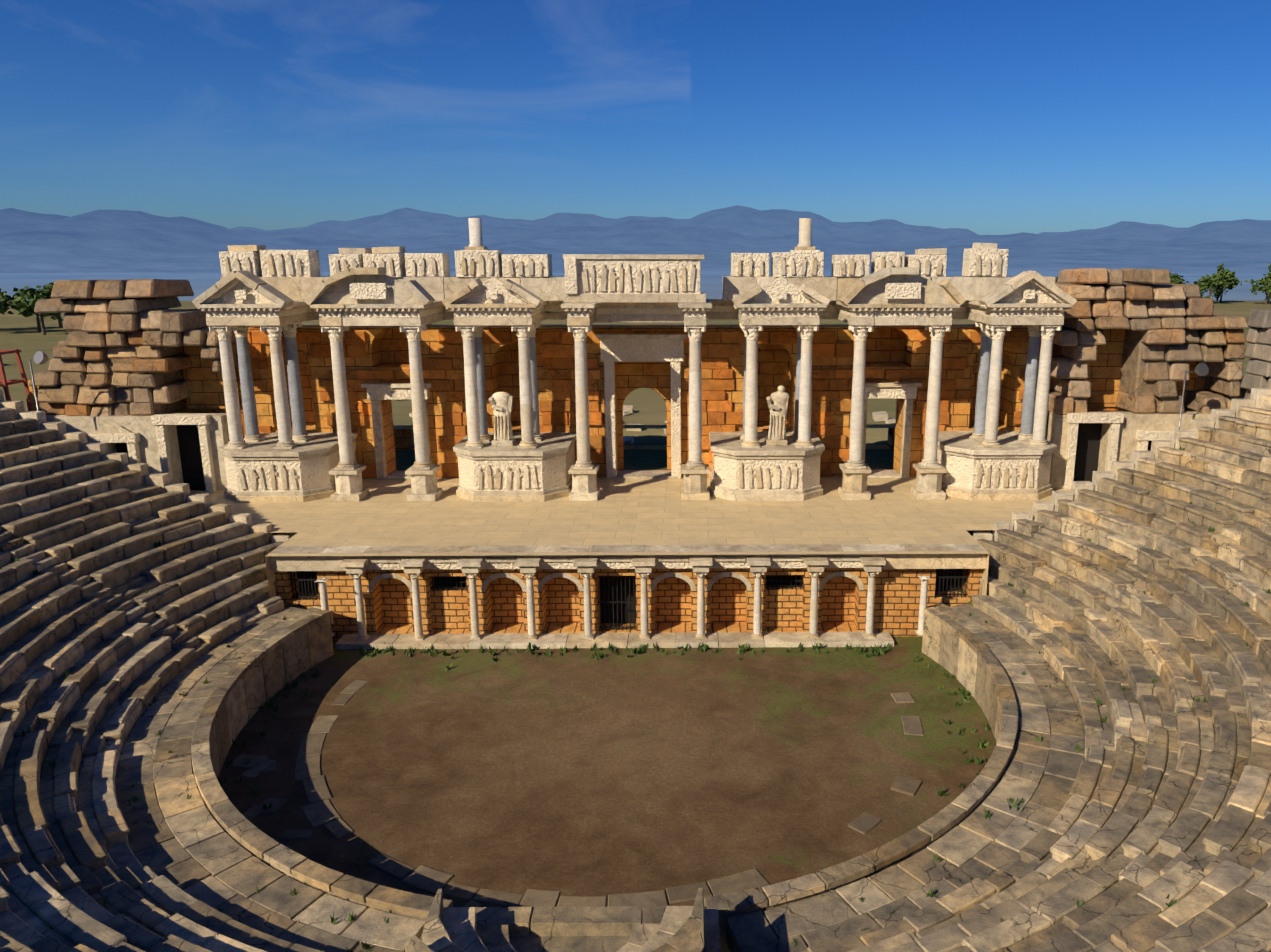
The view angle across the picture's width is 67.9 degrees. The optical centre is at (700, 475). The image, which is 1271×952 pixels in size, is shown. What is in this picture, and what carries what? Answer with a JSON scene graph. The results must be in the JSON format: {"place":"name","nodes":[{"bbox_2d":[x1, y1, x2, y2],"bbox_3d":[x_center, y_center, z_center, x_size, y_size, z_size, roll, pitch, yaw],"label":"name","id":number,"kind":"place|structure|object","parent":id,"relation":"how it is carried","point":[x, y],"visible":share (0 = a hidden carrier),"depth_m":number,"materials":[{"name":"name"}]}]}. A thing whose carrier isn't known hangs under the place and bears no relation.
{"place":"outdoors","nodes":[
{"label":"outdoors","id":0,"kind":"place"},
{"bbox_2d":[194,636,1015,922],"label":"orchestra ground","id":1,"kind":"structure","parent":0,"point":[580,772],"depth_m":28.29,"materials":[{"name":"brown soil"}]},
{"bbox_2d":[229,680,923,910],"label":"orchestra kerb stones","id":2,"kind":"object","parent":1,"relation":"on","point":[319,810],"visible":0.75,"depth_m":24.64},
{"bbox_2d":[115,603,1083,951],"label":"orchestra parapet wall","id":3,"kind":"structure","parent":1,"relation":"on","point":[209,843],"depth_m":22.56,"materials":[{"name":"stone"}]},
{"bbox_2d":[269,544,986,648],"bbox_3d":[-2.730,4.793,36.516,27.596,3.770,2.106,0,13,-1],"label":"hyposcaenium marble","id":4,"kind":"object","parent":1,"relation":"on","point":[589,563],"visible":0.79,"depth_m":36.42},
{"bbox_2d":[380,576,854,629],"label":"arched niches","id":5,"kind":"object","parent":4,"relation":"on","point":[783,607],"visible":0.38,"depth_m":37.84,"materials":[{"name":"orange brick"}]},
{"bbox_2d":[319,577,927,635],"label":"columns","id":6,"kind":"structure","parent":4,"relation":"on","point":[417,614],"depth_m":36.42,"materials":[{"name":"beige stone"}]},
{"bbox_2d":[315,561,931,581],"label":"column capitals","id":7,"kind":"object","parent":6,"relation":"on","point":[627,565],"visible":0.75,"depth_m":36.34,"materials":[{"name":"beige stone"}]},
{"bbox_2d":[290,569,968,629],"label":"metal grilles","id":8,"kind":"object","parent":4,"relation":"on","point":[625,601],"visible":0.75,"depth_m":37.13,"materials":[{"name":"grey metal"}]},
{"bbox_2d":[298,569,962,623],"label":"dark openings","id":9,"kind":"object","parent":4,"relation":"attached to","point":[628,605],"depth_m":37.84,"materials":[{"name":"black"}]},
{"bbox_2d":[15,438,1270,951],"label":"weed tufts","id":10,"kind":"object","parent":1,"relation":"on","point":[635,650],"visible":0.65,"depth_m":32.81,"materials":[{"name":"green plant"}]},
{"bbox_2d":[274,568,982,639],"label":"stage front wall","id":11,"kind":"structure","parent":0,"point":[896,601],"depth_m":37.06,"materials":[{"name":"orange brick"}]},
{"bbox_2d":[191,476,1070,598],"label":"stage floor","id":12,"kind":"structure","parent":0,"point":[385,512],"depth_m":40.66,"materials":[{"name":"beige stone"}]},
{"bbox_2d":[46,411,1210,490],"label":"side walls","id":13,"kind":"structure","parent":12,"relation":"on","point":[1130,425],"depth_m":45.29,"materials":[{"name":"beige stone"}]},
{"bbox_2d":[88,412,1171,491],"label":"side doorways","id":14,"kind":"structure","parent":13,"relation":"attached to","point":[160,422],"depth_m":44.91,"materials":[{"name":"beige stone"}]},
{"bbox_2d":[115,423,1151,486],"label":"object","id":15,"kind":"object","parent":13,"relation":"attached to","point":[1087,449],"visible":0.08,"depth_m":46.21,"materials":[{"name":"black"}]},
{"bbox_2d":[1240,309,1270,398],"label":"ruins","id":16,"kind":"object","parent":13,"relation":"on","point":[1258,351],"visible":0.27,"depth_m":43.89,"materials":[{"name":"beige stone"}]},
{"bbox_2d":[192,243,1076,502],"bbox_3d":[-2.855,-5.179,45.104,39.692,11.677,5.880,0,13,-1],"label":"scaenae marble","id":17,"kind":"object","parent":12,"relation":"on","point":[776,440],"visible":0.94,"depth_m":43.61},
{"bbox_2d":[198,248,1070,491],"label":"scaenae reliefs","id":18,"kind":"object","parent":17,"relation":"attached to","point":[551,473],"visible":0.58,"depth_m":43.91,"materials":[{"name":"beige stone"}]},
{"bbox_2d":[219,218,1052,462],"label":"columns","id":19,"kind":"structure","parent":17,"relation":"on","point":[343,421],"depth_m":43.38,"materials":[{"name":"white stone"}]},
{"bbox_2d":[209,322,1061,341],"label":"column capitals","id":20,"kind":"object","parent":19,"relation":"on","point":[805,332],"visible":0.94,"depth_m":42.49,"materials":[{"name":"beige stone"}]},
{"bbox_2d":[0,382,1270,543],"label":"analemma blocks","id":21,"kind":"structure","parent":12,"relation":"on","point":[162,480],"depth_m":38.37,"materials":[{"name":"stone"}]},
{"bbox_2d":[0,208,1270,272],"bbox_3d":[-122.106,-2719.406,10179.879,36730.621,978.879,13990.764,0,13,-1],"label":"mountain range","id":22,"kind":"structure","parent":0,"point":[111,241],"depth_m":13106.78,"materials":[{"name":"blue stone"}]},
{"bbox_2d":[0,301,1270,535],"bbox_3d":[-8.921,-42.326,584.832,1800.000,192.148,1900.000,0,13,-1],"label":"hill","id":23,"kind":"structure","parent":0,"point":[22,335],"depth_m":101.90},
{"bbox_2d":[0,349,31,410],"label":"metal frame","id":24,"kind":"object","parent":23,"relation":"on","point":[5,383],"visible":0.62,"depth_m":46.92,"materials":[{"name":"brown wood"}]},
{"bbox_2d":[17,515,1233,822],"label":"cavea earth slope","id":25,"kind":"structure","parent":23,"relation":"on","point":[301,593],"depth_m":36.86,"materials":[{"name":"brown soil"}]},
{"bbox_2d":[28,351,48,410],"bbox_3d":[-29.892,-2.230,43.113,1.139,6.980,0.506,2,14,10],"label":"floodlight","id":26,"kind":"object","parent":25,"relation":"on","point":[40,357],"visible":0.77,"depth_m":42.27,"materials":[{"name":"silver metal"}]},
{"bbox_2d":[405,888,720,951],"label":"imperial loge","id":27,"kind":"object","parent":25,"relation":"on","point":[695,928],"visible":1,"depth_m":18.46,"materials":[{"name":"stone"}]},
{"bbox_2d":[0,395,1270,951],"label":"seating tiers","id":28,"kind":"object","parent":25,"relation":"on","point":[1184,635],"visible":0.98,"depth_m":27.07,"materials":[{"name":"stone"}]},
{"bbox_2d":[0,503,1270,894],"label":"stairways","id":29,"kind":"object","parent":28,"relation":"on","point":[64,877],"depth_m":25.12,"materials":[{"name":"beige stone"}]},
{"bbox_2d":[27,323,1246,477],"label":"stage back wall","id":30,"kind":"structure","parent":23,"relation":"on","point":[887,347],"depth_m":47.76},
{"bbox_2d":[172,330,1125,477],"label":"wall blocks","id":31,"kind":"structure","parent":30,"relation":"attached to","point":[559,361],"depth_m":47.02,"materials":[{"name":"orange stone"}]},
{"bbox_2d":[29,268,1247,494],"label":"ruined stone walls","id":32,"kind":"structure","parent":23,"relation":"on","point":[117,352],"depth_m":44.59,"materials":[{"name":"brown stone"}]},
{"bbox_2d":[180,329,1199,408],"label":"wing arch interiors","id":33,"kind":"object","parent":32,"relation":"attached to","point":[207,386],"visible":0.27,"depth_m":46.88,"materials":[{"name":"stone"}]},
{"bbox_2d":[409,374,1242,443],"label":"field rubble","id":34,"kind":"object","parent":23,"relation":"on","point":[877,416],"visible":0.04,"depth_m":65.72,"materials":[{"name":"stone"}]},
{"bbox_2d":[0,271,1270,300],"bbox_3d":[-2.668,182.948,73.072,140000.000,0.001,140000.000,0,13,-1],"label":"valley ground","id":35,"kind":"structure","parent":0,"point":[711,283],"depth_m":7226.04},
{"bbox_2d":[0,0,1270,234],"label":"sky","id":36,"kind":"structure","parent":0,"point":[981,117],"materials":[{"name":"blue"}]},
{"bbox_2d":[395,444,893,470],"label":"backstage ground","id":37,"kind":"structure","parent":0,"point":[657,459],"depth_m":52.53,"materials":[{"name":"black"}]},
{"bbox_2d":[230,205,1270,243],"bbox_3d":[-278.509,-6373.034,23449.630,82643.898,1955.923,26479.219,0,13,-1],"label":"mountain range","id":38,"kind":"structure","parent":0,"point":[746,221],"depth_m":33382.11,"materials":[{"name":"stone"}]},
{"bbox_2d":[235,220,1270,253],"bbox_3d":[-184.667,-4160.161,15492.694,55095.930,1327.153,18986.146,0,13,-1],"label":"mountain range","id":39,"kind":"structure","parent":0,"point":[644,235],"depth_m":22343.40,"materials":[{"name":"stone"}]},
{"bbox_2d":[1178,363,1208,429],"bbox_3d":[22.649,-2.067,43.725,1.153,6.380,0.581,0,13,-1],"label":"floodlight","id":40,"kind":"object","parent":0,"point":[1201,369],"visible":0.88,"depth_m":43.02,"materials":[{"name":"silver metal"}]}
]}

